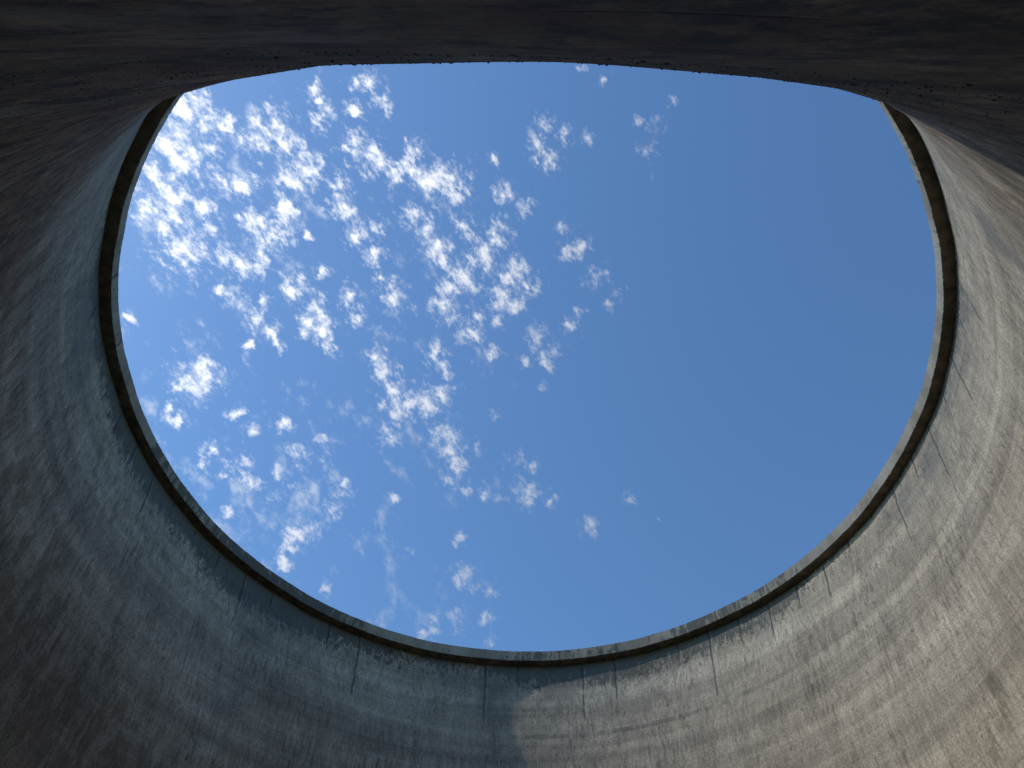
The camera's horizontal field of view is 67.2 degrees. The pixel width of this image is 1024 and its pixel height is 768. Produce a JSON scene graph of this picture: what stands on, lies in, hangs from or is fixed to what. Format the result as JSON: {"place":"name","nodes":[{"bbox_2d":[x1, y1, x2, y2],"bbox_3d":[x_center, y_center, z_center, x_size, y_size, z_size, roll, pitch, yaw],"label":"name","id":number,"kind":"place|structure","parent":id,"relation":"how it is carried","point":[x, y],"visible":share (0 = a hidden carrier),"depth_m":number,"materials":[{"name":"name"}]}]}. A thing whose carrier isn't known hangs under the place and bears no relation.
{"place":"outdoors","nodes":[
{"label":"outdoors","id":0,"kind":"place"},
{"bbox_2d":[118,62,935,651],"label":"sky","id":1,"kind":"structure","parent":0,"point":[500,356],"materials":[{"name":"blue"}]},
{"label":"ground","id":2,"kind":"structure","parent":0,"visible":0},
{"bbox_2d":[0,0,1023,767],"bbox_3d":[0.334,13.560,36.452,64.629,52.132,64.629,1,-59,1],"label":"cooling tower","id":3,"kind":"structure","parent":2,"relation":"on","point":[152,614],"depth_m":48.75,"materials":[{"name":"concrete"}]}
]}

